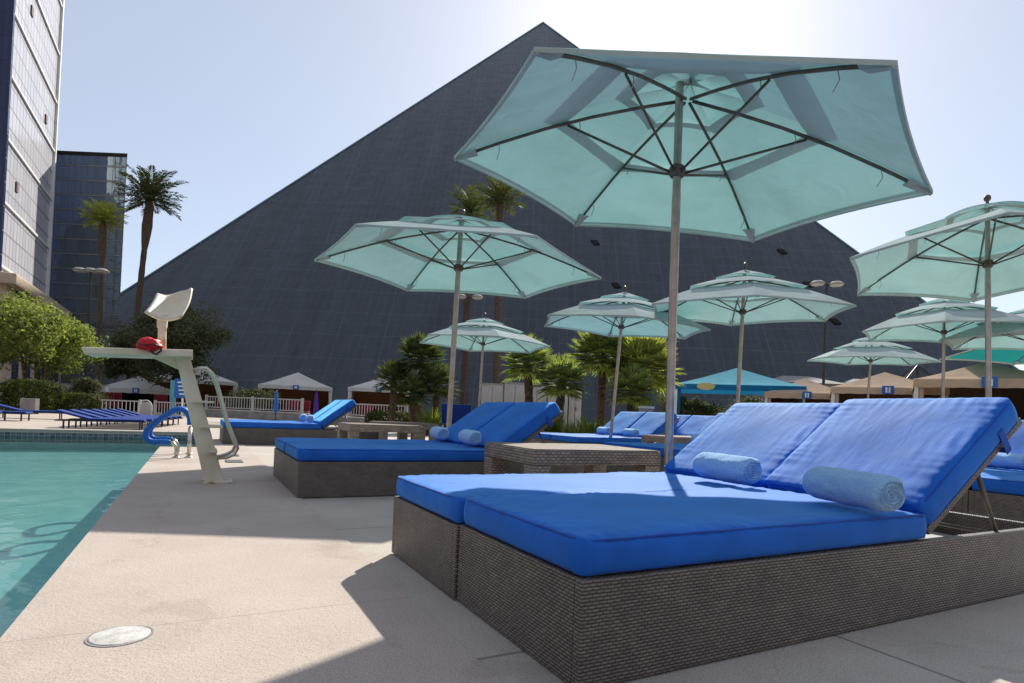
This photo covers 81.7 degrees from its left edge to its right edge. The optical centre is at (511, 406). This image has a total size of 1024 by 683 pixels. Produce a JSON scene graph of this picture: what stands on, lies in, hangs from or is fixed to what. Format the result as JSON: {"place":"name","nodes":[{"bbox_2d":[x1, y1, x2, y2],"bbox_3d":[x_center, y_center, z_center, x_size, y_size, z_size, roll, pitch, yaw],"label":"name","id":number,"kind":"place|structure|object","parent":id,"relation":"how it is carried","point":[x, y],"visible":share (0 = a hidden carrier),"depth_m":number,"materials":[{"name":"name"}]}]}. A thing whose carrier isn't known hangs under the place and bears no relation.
{"place":"outdoors","nodes":[
{"label":"outdoors","id":0,"kind":"place"},
{"bbox_2d":[0,0,64,295],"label":"hotel tower","id":1,"kind":"structure","parent":0,"point":[31,36],"depth_m":72.40,"materials":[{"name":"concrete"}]},
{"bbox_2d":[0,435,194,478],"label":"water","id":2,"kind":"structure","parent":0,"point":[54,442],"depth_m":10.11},
{"bbox_2d":[0,442,195,637],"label":"water","id":3,"kind":"structure","parent":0,"point":[52,514],"depth_m":7.17,"materials":[{"name":"teal liquid"}]},
{"bbox_2d":[0,432,195,443],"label":"pool tile band","id":4,"kind":"object","parent":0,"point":[48,436],"depth_m":11.60,"materials":[{"name":"tile"}]},
{"bbox_2d":[0,413,502,682],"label":"pool deck","id":5,"kind":"structure","parent":0,"point":[257,571],"depth_m":2.05,"materials":[{"name":"concrete"}]},
{"bbox_2d":[20,398,39,413],"bbox_3d":[-17.116,-0.029,21.006,0.540,0.550,0.200,2,-1,0],"label":"planter","id":6,"kind":"object","parent":5,"relation":"on","point":[29,404],"visible":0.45,"depth_m":20.91,"materials":[{"name":"concrete"}]},
{"bbox_2d":[0,404,63,418],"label":"pool chaise","id":7,"kind":"object","parent":5,"relation":"on","point":[33,411],"visible":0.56,"depth_m":16.78,"materials":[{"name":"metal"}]},
{"bbox_2d":[0,427,192,433],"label":"pool coping","id":8,"kind":"object","parent":5,"relation":"on","point":[84,430],"depth_m":11.69,"materials":[{"name":"concrete"}]},
{"bbox_2d":[0,430,193,434],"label":"pool rim","id":9,"kind":"object","parent":5,"relation":"attached to","point":[88,432],"visible":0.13,"depth_m":11.65,"materials":[{"name":"concrete"}]},
{"bbox_2d":[54,409,147,429],"bbox_3d":[-8.744,0.284,12.676,1.596,0.402,0.615,3,-1,-28],"label":"pool chaise","id":10,"kind":"object","parent":5,"relation":"on","point":[92,419],"visible":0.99,"depth_m":12.49,"materials":[{"name":"metal"}]},
{"bbox_2d":[68,409,153,427],"bbox_3d":[-9.003,0.282,13.376,1.596,0.402,0.615,3,-1,-28],"label":"pool chaise","id":11,"kind":"object","parent":5,"relation":"on","point":[149,420],"visible":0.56,"depth_m":13.18,"materials":[{"name":"metal"}]},
{"bbox_2d":[84,625,153,646],"bbox_3d":[-1.123,0.655,1.696,0.166,0.012,0.166,3,-1,-28],"label":"drain cover","id":12,"kind":"object","parent":5,"relation":"on","point":[117,636],"visible":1,"depth_m":1.68,"materials":[{"name":"white plastic"}]},
{"bbox_2d":[138,400,152,414],"bbox_3d":[-14.554,0.048,23.505,0.555,0.677,0.040,2,-1,0],"label":"arched signboard","id":13,"kind":"object","parent":5,"relation":"on","point":[146,408],"visible":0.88,"depth_m":23.49,"materials":[{"name":"white paint"}]},
{"bbox_2d":[152,394,167,413],"bbox_3d":[-17.047,-0.126,28.530,0.600,0.950,0.660,3,-1,-11],"label":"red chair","id":14,"kind":"object","parent":5,"relation":"on","point":[161,398],"visible":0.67,"depth_m":28.75,"materials":[{"name":"fabric"}]},
{"bbox_2d":[81,288,238,483],"bbox_3d":[-2.853,-0.190,4.892,1.120,1.668,0.400,3,-1,-28],"label":"lifeguard stand","id":15,"kind":"object","parent":5,"relation":"on","point":[162,309],"visible":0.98,"depth_m":4.90,"materials":[{"name":"white paint"}]},
{"bbox_2d":[136,337,162,354],"bbox_3d":[-2.836,-0.478,4.635,0.186,0.143,0.136,3,-1,-28],"label":"rescue bag","id":16,"kind":"object","parent":15,"relation":"hanging from","point":[151,345],"visible":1,"depth_m":4.60,"materials":[{"name":"red fabric"}]},
{"bbox_2d":[142,406,192,457],"bbox_3d":[-4.092,0.296,7.057,0.532,0.616,0.090,3,-1,-28],"label":"pool handrail","id":17,"kind":"object","parent":5,"relation":"on","point":[154,423],"visible":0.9,"depth_m":7.04,"materials":[{"name":"blue rubber"}]},
{"bbox_2d":[153,400,185,415],"bbox_3d":[-14.429,0.084,25.500,2.774,0.670,0.090,2,-1,22],"label":"picket fence","id":18,"kind":"object","parent":5,"relation":"on","point":[155,407],"visible":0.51,"depth_m":25.83,"materials":[{"name":"wood"}]},
{"bbox_2d":[149,406,192,453],"bbox_3d":[-4.384,0.291,7.605,0.532,0.616,0.090,3,-1,-28],"label":"pool handrail","id":19,"kind":"object","parent":5,"relation":"on","point":[151,435],"visible":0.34,"depth_m":7.58,"materials":[{"name":"silver metal"}]},
{"bbox_2d":[174,378,184,417],"bbox_3d":[-13.633,-0.364,24.491,0.680,1.605,0.066,2,-1,0],"label":"blue sign","id":20,"kind":"object","parent":5,"relation":"on","point":[178,390],"visible":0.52,"depth_m":24.47,"materials":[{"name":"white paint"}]},
{"bbox_2d":[219,400,342,439],"bbox_3d":[-4.148,0.240,11.405,2.628,0.840,0.781,3,-1,-28],"label":"sun lounger","id":21,"kind":"object","parent":5,"relation":"on","point":[325,409],"visible":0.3,"depth_m":11.43,"materials":[{"name":"blue fabric"}]},
{"bbox_2d":[221,400,377,444],"bbox_3d":[-3.782,0.246,10.718,2.628,0.840,0.781,3,-1,-28],"label":"sun lounger","id":22,"kind":"object","parent":5,"relation":"on","point":[258,432],"visible":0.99,"depth_m":10.26,"materials":[{"name":"blue fabric"}]},
{"bbox_2d":[0,408,606,426],"bbox_3d":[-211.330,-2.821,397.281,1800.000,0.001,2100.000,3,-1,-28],"label":"ground","id":23,"kind":"structure","parent":0,"point":[214,417],"depth_m":28.53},
{"bbox_2d":[0,377,66,410],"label":"hedge","id":24,"kind":"object","parent":23,"relation":"on","point":[49,388],"visible":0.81,"depth_m":22.71,"materials":[{"name":"green plant"}]},
{"bbox_2d":[0,271,71,397],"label":"hotel podium","id":25,"kind":"object","parent":23,"relation":"on","point":[9,281],"visible":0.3,"depth_m":66.35,"materials":[{"name":"beige paint"}]},
{"bbox_2d":[0,283,109,405],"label":"leafy tree","id":26,"kind":"object","parent":23,"relation":"on","point":[36,336],"visible":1,"depth_m":25.06,"materials":[{"name":"green plant"}]},
{"bbox_2d":[52,391,105,410],"bbox_3d":[-17.591,-0.140,24.015,1.903,1.025,0.869,2,-1,0],"label":"hedge","id":27,"kind":"object","parent":23,"relation":"on","point":[93,400],"visible":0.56,"depth_m":23.77,"materials":[{"name":"green plant"}]},
{"bbox_2d":[63,376,109,406],"bbox_3d":[-18.685,-0.549,26.025,1.837,1.602,1.578,3,-1,-28],"label":"dark bush","id":28,"kind":"object","parent":23,"relation":"on","point":[87,385],"visible":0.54,"depth_m":25.77,"materials":[{"name":"green plant"}]},
{"bbox_2d":[49,150,126,384],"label":"glass office tower","id":29,"kind":"structure","parent":23,"relation":"on","point":[79,175],"depth_m":89.82,"materials":[{"name":"blue glass"}]},
{"bbox_2d":[72,267,109,376],"bbox_3d":[-21.479,-3.438,29.953,1.760,7.235,0.660,2,-1,0],"label":"lamp post","id":30,"kind":"object","parent":23,"relation":"on","point":[91,271],"visible":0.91,"depth_m":29.91,"materials":[{"name":"metal"}]},
{"bbox_2d":[75,196,129,382],"bbox_3d":[-27.848,-7.038,39.919,3.018,14.164,3.208,3,-1,-28],"label":"date palm","id":31,"kind":"object","parent":23,"relation":"on","point":[102,213],"visible":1,"depth_m":39.88,"materials":[{"name":"green plant"}]},
{"bbox_2d":[93,326,154,396],"bbox_3d":[-23.316,-2.330,36.093,3.840,5.063,3.082,3,-1,-28],"label":"evergreen tree","id":32,"kind":"object","parent":23,"relation":"on","point":[115,367],"visible":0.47,"depth_m":35.32,"materials":[{"name":"green plant"}]},
{"bbox_2d":[108,376,169,410],"bbox_3d":[-22.290,-0.814,35.311,3.819,2.068,3.076,3,-1,-28],"label":"cabana","id":33,"kind":"object","parent":23,"relation":"on","point":[139,389],"visible":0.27,"depth_m":34.72,"materials":[{"name":"white fabric"}]},
{"bbox_2d":[110,164,190,377],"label":"date palm","id":34,"kind":"object","parent":23,"relation":"on","point":[148,194],"visible":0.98,"depth_m":44.79,"materials":[{"name":"green plant"}]},
{"bbox_2d":[111,300,238,406],"bbox_3d":[-19.288,-3.101,34.235,6.342,6.905,6.084,3,-1,-28],"label":"evergreen tree","id":35,"kind":"object","parent":23,"relation":"on","point":[182,334],"visible":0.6,"depth_m":33.54,"materials":[{"name":"green plant"}]},
{"bbox_2d":[152,371,237,408],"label":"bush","id":36,"kind":"object","parent":23,"relation":"on","point":[227,385],"visible":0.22,"depth_m":41.82,"materials":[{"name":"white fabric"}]},
{"bbox_2d":[224,387,280,410],"bbox_3d":[-13.316,-0.212,30.194,2.745,1.675,2.657,3,-1,-28],"label":"dark bush","id":37,"kind":"object","parent":23,"relation":"on","point":[256,393],"visible":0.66,"depth_m":29.55,"materials":[{"name":"green plant"}]},
{"bbox_2d":[258,373,332,414],"bbox_3d":[-13.985,-0.823,38.506,4.403,2.868,3.276,3,-1,-17],"label":"cabana","id":38,"kind":"object","parent":23,"relation":"on","point":[296,386],"visible":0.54,"depth_m":38.19,"materials":[{"name":"white fabric"}]},
{"bbox_2d":[347,379,408,418],"bbox_3d":[-8.634,-0.531,38.546,3.779,2.733,3.276,3,-1,-11],"label":"cabana","id":39,"kind":"object","parent":23,"relation":"on","point":[366,392],"visible":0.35,"depth_m":39.75,"materials":[{"name":"white fabric"}]},
{"bbox_2d":[443,184,496,404],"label":"date palm","id":40,"kind":"object","parent":23,"relation":"on","point":[468,204],"visible":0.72,"depth_m":43.74,"materials":[{"name":"green plant"}]},
{"bbox_2d":[459,294,482,404],"bbox_3d":[-2.620,-2.729,33.952,1.640,7.505,0.680,2,-1,0],"label":"lamp post","id":41,"kind":"object","parent":23,"relation":"on","point":[475,296],"visible":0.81,"depth_m":33.89,"materials":[{"name":"metal"}]},
{"bbox_2d":[472,175,526,383],"bbox_3d":[-0.985,-7.323,39.843,3.959,16.984,4.113,3,-1,-28],"label":"date palm","id":42,"kind":"object","parent":23,"relation":"on","point":[499,199],"visible":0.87,"depth_m":39.79,"materials":[{"name":"green plant"}]},
{"bbox_2d":[116,22,1017,422],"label":"glass pyramid","id":43,"kind":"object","parent":23,"relation":"on","point":[276,292],"visible":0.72,"depth_m":121.61,"materials":[{"name":"grey glass"}]},
{"bbox_2d":[413,406,444,435],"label":"ornamental grass","id":44,"kind":"object","parent":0,"point":[429,417],"depth_m":16.77,"materials":[{"name":"green plant"}]},
{"bbox_2d":[481,383,503,403],"bbox_3d":[-0.829,0.008,24.402,0.907,1.930,0.860,2,-1,0],"label":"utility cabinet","id":45,"kind":"object","parent":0,"point":[491,392],"visible":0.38,"depth_m":24.01,"materials":[{"name":"grey metal"}]},
{"bbox_2d":[57,0,1023,369],"label":"sky","id":46,"kind":"structure","parent":0,"point":[241,99],"materials":[{"name":"blue"}]},
{"bbox_2d":[544,412,567,431],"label":"ornamental grass","id":47,"kind":"object","parent":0,"point":[554,428],"depth_m":13.75,"materials":[{"name":"green plant"}]},
{"bbox_2d":[572,414,608,433],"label":"ornamental grass","id":48,"kind":"object","parent":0,"point":[598,424],"depth_m":13.75,"materials":[{"name":"green plant"}]},
{"bbox_2d":[215,418,1023,682],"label":"lounge deck","id":49,"kind":"structure","parent":0,"point":[981,642],"depth_m":1.87,"materials":[{"name":"concrete"}]},
{"bbox_2d":[204,408,309,420],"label":"wall","id":50,"kind":"structure","parent":49,"relation":"on","point":[269,415],"depth_m":26.83,"materials":[{"name":"grey concrete"}]},
{"bbox_2d":[205,395,303,412],"bbox_3d":[-11.838,-0.158,27.003,5.698,0.650,0.090,2,-1,21],"label":"picket fence","id":51,"kind":"object","parent":50,"relation":"on","point":[252,398],"visible":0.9,"depth_m":26.96,"materials":[{"name":"white metal"}]},
{"bbox_2d":[331,416,386,424],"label":"wall","id":52,"kind":"structure","parent":49,"relation":"on","point":[354,419],"depth_m":22.91,"materials":[{"name":"grey concrete"}]},
{"bbox_2d":[345,404,409,417],"bbox_3d":[-5.927,0.156,25.998,4.021,0.650,0.090,2,-1,30],"label":"picket fence","id":53,"kind":"object","parent":52,"relation":"on","point":[381,405],"visible":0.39,"depth_m":26.21,"materials":[{"name":"wood"}]},
{"bbox_2d":[337,422,422,439],"bbox_3d":[-2.050,0.490,9.131,1.100,0.454,0.840,3,-1,-28],"label":"wicker table","id":54,"kind":"object","parent":49,"relation":"on","point":[347,430],"visible":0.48,"depth_m":8.85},
{"bbox_2d":[364,409,408,422],"bbox_3d":[-4.140,0.458,19.990,1.719,0.824,0.920,2,-1,0],"label":"hedge","id":55,"kind":"object","parent":49,"relation":"on","point":[372,415],"visible":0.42,"depth_m":19.75,"materials":[{"name":"green plant"}]},
{"bbox_2d":[370,357,411,421],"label":"fan palm","id":56,"kind":"object","parent":49,"relation":"on","point":[392,372],"visible":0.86,"depth_m":18.87,"materials":[{"name":"green plant"}]},
{"bbox_2d":[273,402,514,483],"bbox_3d":[-0.898,0.317,6.056,2.785,0.815,0.781,3,-1,-28],"label":"sun lounger","id":57,"kind":"object","parent":49,"relation":"on","point":[480,416],"visible":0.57,"depth_m":5.99,"materials":[{"name":"blue fabric"}]},
{"bbox_2d":[430,426,448,439],"bbox_3d":[-0.755,0.271,6.143,0.152,0.138,0.411,3,-1,-18],"label":"rolled towel","id":58,"kind":"object","parent":57,"relation":"on","point":[439,433],"visible":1,"depth_m":5.96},
{"bbox_2d":[369,421,438,439],"bbox_3d":[-2.057,0.517,11.166,1.100,0.454,0.840,3,-1,-28],"label":"wicker table","id":59,"kind":"object","parent":49,"relation":"on","point":[425,426],"visible":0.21,"depth_m":10.92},
{"bbox_2d":[392,372,434,421],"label":"fan palm","id":60,"kind":"object","parent":49,"relation":"on","point":[413,385],"visible":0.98,"depth_m":17.79,"materials":[{"name":"green plant"}]},
{"bbox_2d":[394,331,447,421],"bbox_3d":[-2.955,-0.852,18.949,1.821,3.324,1.913,3,-1,-28],"label":"fan palm","id":61,"kind":"object","parent":49,"relation":"on","point":[412,345],"visible":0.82,"depth_m":18.66,"materials":[{"name":"green plant"}]},
{"bbox_2d":[283,402,583,497],"bbox_3d":[-0.532,0.323,5.368,2.785,0.815,0.781,3,-1,-28],"label":"sun lounger","id":62,"kind":"object","parent":49,"relation":"on","point":[312,469],"visible":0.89,"depth_m":4.78,"materials":[{"name":"blue fabric"}]},
{"bbox_2d":[458,429,481,444],"bbox_3d":[-0.389,0.277,5.455,0.152,0.138,0.411,3,-1,-18],"label":"rolled towel","id":63,"kind":"object","parent":62,"relation":"on","point":[470,437],"visible":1,"depth_m":5.28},
{"bbox_2d":[417,361,462,414],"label":"fan palm","id":64,"kind":"object","parent":49,"relation":"on","point":[436,376],"visible":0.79,"depth_m":18.12,"materials":[{"name":"green plant"}]},
{"bbox_2d":[314,209,601,427],"bbox_3d":[-0.842,-1.074,8.665,4.213,3.670,3.648,3,-1,-1],"label":"patio umbrella","id":65,"kind":"object","parent":49,"relation":"on","point":[456,255],"visible":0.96,"depth_m":9.09,"materials":[{"name":"fabric"}]},
{"bbox_2d":[452,404,470,423],"bbox_3d":[-1.113,0.382,14.250,0.505,0.886,0.617,3,-1,-29],"label":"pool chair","id":66,"kind":"object","parent":49,"relation":"on","point":[459,411],"visible":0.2,"depth_m":14.44,"materials":[{"name":"blue fabric"}]},
{"bbox_2d":[419,313,550,405],"bbox_3d":[-0.681,-0.619,12.940,3.009,2.888,2.606,3,-1,15],"label":"patio umbrella","id":67,"kind":"object","parent":49,"relation":"on","point":[482,335],"visible":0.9,"depth_m":13.03,"materials":[{"name":"fabric"}]},
{"bbox_2d":[504,382,524,402],"bbox_3d":[0.099,0.011,24.352,0.907,2.000,0.860,2,-1,0],"label":"utility cabinet","id":68,"kind":"object","parent":49,"relation":"on","point":[514,392],"visible":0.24,"depth_m":23.96,"materials":[{"name":"grey metal"}]},
{"bbox_2d":[500,334,556,401],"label":"fan palm","id":69,"kind":"object","parent":49,"relation":"on","point":[526,372],"visible":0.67,"depth_m":15.30,"materials":[{"name":"green plant"}]},
{"bbox_2d":[533,384,547,401],"bbox_3d":[0.989,0.060,24.421,0.835,1.980,0.860,2,-1,0],"label":"utility cabinet","id":70,"kind":"object","parent":49,"relation":"on","point":[536,396],"visible":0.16,"depth_m":24.03,"materials":[{"name":"grey metal"}]},
{"bbox_2d":[530,354,589,430],"bbox_3d":[1.269,-0.231,15.001,1.519,2.344,1.731,3,-1,-28],"label":"fan palm","id":71,"kind":"object","parent":49,"relation":"on","point":[561,370],"visible":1,"depth_m":14.73,"materials":[{"name":"green plant"}]},
{"bbox_2d":[484,442,660,474],"bbox_3d":[0.447,0.535,4.638,1.100,0.454,0.840,3,-1,-26],"label":"wicker table","id":72,"kind":"object","parent":49,"relation":"on","point":[538,458],"visible":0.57,"depth_m":4.36,"materials":[{"name":"wicker"}]},
{"bbox_2d":[567,389,582,428],"bbox_3d":[2.553,0.191,24.459,0.550,1.850,0.860,2,-1,0],"label":"utility cabinet","id":73,"kind":"object","parent":49,"relation":"on","point":[574,407],"visible":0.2,"depth_m":24.06,"materials":[{"name":"grey metal"}]},
{"bbox_2d":[556,419,595,433],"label":"ornamental grass","id":74,"kind":"object","parent":49,"relation":"on","point":[572,428],"depth_m":13.33,"materials":[{"name":"green plant"}]},
{"bbox_2d":[528,412,645,442],"bbox_3d":[1.626,0.477,11.080,2.628,0.840,0.781,3,-1,-28],"label":"sun lounger","id":75,"kind":"object","parent":49,"relation":"on","point":[623,420],"visible":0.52,"depth_m":11.10,"materials":[{"name":"blue fabric"}]},
{"bbox_2d":[565,331,626,424],"bbox_3d":[2.514,-0.772,16.405,2.182,3.553,2.287,3,-1,-28],"label":"fan palm","id":76,"kind":"object","parent":49,"relation":"on","point":[599,347],"visible":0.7,"depth_m":16.15,"materials":[{"name":"green plant"}]},
{"bbox_2d":[550,412,678,444],"bbox_3d":[1.992,0.483,10.393,2.628,0.840,0.781,3,-1,-28],"label":"sun lounger","id":77,"kind":"object","parent":49,"relation":"on","point":[650,423],"visible":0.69,"depth_m":10.23,"materials":[{"name":"blue fabric"}]},
{"bbox_2d":[392,403,841,598],"bbox_3d":[0.875,0.348,3.170,2.864,0.824,0.781,3,-1,-28],"label":"sun lounger","id":78,"kind":"object","parent":49,"relation":"on","point":[428,516],"visible":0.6,"depth_m":2.81,"materials":[{"name":"blue fabric"}]},
{"bbox_2d":[692,452,761,483],"bbox_3d":[1.080,0.306,2.996,0.152,0.138,0.411,3,-1,-18],"label":"rolled towel","id":79,"kind":"object","parent":78,"relation":"on","point":[734,468],"visible":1,"depth_m":2.88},
{"bbox_2d":[544,286,710,435],"bbox_3d":[1.807,-0.595,10.197,3.009,2.979,2.606,6,2,31],"label":"patio umbrella","id":80,"kind":"object","parent":49,"relation":"on","point":[623,314],"visible":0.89,"depth_m":10.19,"materials":[{"name":"fabric"}]},
{"bbox_2d":[600,362,664,411],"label":"fan palm","id":81,"kind":"object","parent":49,"relation":"on","point":[634,375],"visible":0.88,"depth_m":14.73,"materials":[{"name":"green plant"}]},
{"bbox_2d":[602,337,686,411],"bbox_3d":[3.482,-0.571,16.034,2.370,3.236,2.310,3,-1,-28],"label":"fan palm","id":82,"kind":"object","parent":49,"relation":"on","point":[649,352],"visible":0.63,"depth_m":15.51,"materials":[{"name":"green plant"}]},
{"bbox_2d":[602,413,723,471],"bbox_3d":[2.488,0.472,7.971,2.628,0.840,0.781,3,-1,-28],"label":"sun lounger","id":83,"kind":"object","parent":49,"relation":"on","point":[619,468],"visible":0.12,"depth_m":7.47,"materials":[{"name":"blue fabric"}]},
{"bbox_2d":[642,446,684,471],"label":"sun lounger","id":84,"kind":"object","parent":49,"relation":"on","point":[677,450],"visible":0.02,"depth_m":6.69,"materials":[{"name":"blue fabric"}]},
{"bbox_2d":[641,434,690,443],"bbox_3d":[2.760,0.696,9.448,1.100,0.454,0.840,3,-1,-28],"label":"wicker table","id":85,"kind":"object","parent":49,"relation":"on","point":[661,439],"visible":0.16,"depth_m":9.21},
{"bbox_2d":[656,393,693,415],"bbox_3d":[6.626,0.367,23.837,1.622,1.833,1.775,2,-1,2],"label":"dark bush","id":86,"kind":"object","parent":49,"relation":"on","point":[685,409],"visible":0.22,"depth_m":23.84,"materials":[{"name":"green plant"}]},
{"bbox_2d":[454,47,932,471],"bbox_3d":[1.051,-0.719,3.858,2.991,2.995,2.619,1,3,10],"label":"patio umbrella","id":87,"kind":"object","parent":49,"relation":"on","point":[752,148],"visible":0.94,"depth_m":3.87,"materials":[{"name":"teal fabric"}]},
{"bbox_2d":[674,415,714,435],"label":"sun lounger","id":88,"kind":"object","parent":49,"relation":"on","point":[693,424],"visible":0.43,"depth_m":12.61,"materials":[{"name":"blue fabric"}]},
{"bbox_2d":[687,396,728,415],"bbox_3d":[8.127,0.421,25.153,2.540,1.886,2.294,2,-1,36],"label":"dark bush","id":89,"kind":"object","parent":49,"relation":"on","point":[702,409],"visible":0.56,"depth_m":24.49,"materials":[{"name":"green plant"}]},
{"bbox_2d":[674,368,806,414],"bbox_3d":[8.866,-0.093,23.481,4.599,2.920,3.310,2,-1,18],"label":"cabana","id":90,"kind":"object","parent":49,"relation":"on","point":[724,382],"visible":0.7,"depth_m":22.52,"materials":[{"name":"blue"}]},
{"bbox_2d":[457,397,1023,682],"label":"sun lounger","id":91,"kind":"object","parent":49,"relation":"on","point":[607,587],"visible":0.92,"depth_m":1.92,"materials":[{"name":"fabric"}]},
{"bbox_2d":[802,466,905,511],"bbox_3d":[1.277,0.304,2.239,0.152,0.138,0.411,3,-1,-10],"label":"rolled towel","id":92,"kind":"object","parent":91,"relation":"on","point":[871,491],"visible":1,"depth_m":2.13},
{"bbox_2d":[651,262,855,402],"bbox_3d":[3.379,-0.599,8.789,3.009,3.079,2.606,2,1,-16],"label":"patio umbrella","id":93,"kind":"object","parent":49,"relation":"on","point":[727,301],"visible":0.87,"depth_m":8.77,"materials":[{"name":"fabric"}]},
{"bbox_2d":[763,379,830,402],"bbox_3d":[10.889,0.181,22.083,2.796,2.503,2.476,2,-1,23],"label":"cabana","id":94,"kind":"object","parent":49,"relation":"on","point":[814,392],"visible":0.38,"depth_m":21.38,"materials":[{"name":"white fabric"}]},
{"bbox_2d":[810,280,844,385],"bbox_3d":[15.799,-2.328,29.947,1.680,8.139,0.720,2,-1,0],"label":"lamp post","id":95,"kind":"object","parent":49,"relation":"on","point":[831,284],"visible":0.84,"depth_m":29.90,"materials":[{"name":"metal"}]},
{"bbox_2d":[807,337,941,398],"bbox_3d":[9.198,-0.342,15.284,3.009,3.228,2.606,4,2,39],"label":"patio umbrella","id":96,"kind":"object","parent":49,"relation":"on","point":[862,351],"visible":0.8,"depth_m":14.93,"materials":[{"name":"fabric"}]},
{"bbox_2d":[830,372,949,402],"bbox_3d":[11.948,0.155,19.038,3.070,2.563,2.476,2,-1,28],"label":"cabana","id":97,"kind":"object","parent":49,"relation":"on","point":[884,385],"visible":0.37,"depth_m":18.48,"materials":[{"name":"white fabric"}]},
{"bbox_2d":[901,365,932,377],"bbox_3d":[23.217,-0.166,33.986,3.248,4.550,3.097,3,-1,-28],"label":"pointed frame","id":98,"kind":"object","parent":49,"relation":"on","point":[917,371],"visible":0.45,"depth_m":33.96,"materials":[{"name":"metal"}]},
{"bbox_2d":[850,194,1023,396],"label":"patio umbrella","id":99,"kind":"object","parent":49,"relation":"on","point":[975,253],"visible":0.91,"depth_m":7.20,"materials":[{"name":"fabric"}]},
{"bbox_2d":[862,298,1023,397],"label":"patio umbrella","id":100,"kind":"object","parent":49,"relation":"on","point":[936,320],"visible":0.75,"depth_m":11.35,"materials":[{"name":"fabric"}]},
{"bbox_2d":[912,362,1023,419],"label":"cabana","id":101,"kind":"object","parent":49,"relation":"on","point":[969,382],"visible":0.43,"depth_m":15.71,"materials":[{"name":"white fabric"}]},
{"bbox_2d":[938,309,1023,349],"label":"patio umbrella","id":102,"kind":"object","parent":49,"relation":"on","point":[964,340],"visible":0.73,"depth_m":11.77,"materials":[{"name":"fabric"}]},
{"bbox_2d":[939,350,1023,364],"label":"patio umbrella","id":103,"kind":"object","parent":49,"relation":"on","point":[1013,357],"visible":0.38,"depth_m":17.43,"materials":[{"name":"fabric"}]},
{"bbox_2d":[950,420,1023,513],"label":"sun lounger","id":104,"kind":"object","parent":49,"relation":"on","point":[1016,443],"visible":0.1,"depth_m":5.03,"materials":[{"name":"blue fabric"}]},
{"bbox_2d":[988,453,1023,468],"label":"rolled towel","id":105,"kind":"object","parent":104,"relation":"on","point":[1009,460],"visible":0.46,"depth_m":5.20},
{"bbox_2d":[968,475,1023,521],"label":"sun lounger","id":106,"kind":"object","parent":49,"relation":"on","point":[1005,495],"visible":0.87,"depth_m":4.12,"materials":[{"name":"wicker"}]},
{"bbox_2d":[752,376,844,402],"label":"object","id":107,"kind":"structure","parent":0,"point":[793,379],"depth_m":61.85,"materials":[{"name":"grey fabric"}]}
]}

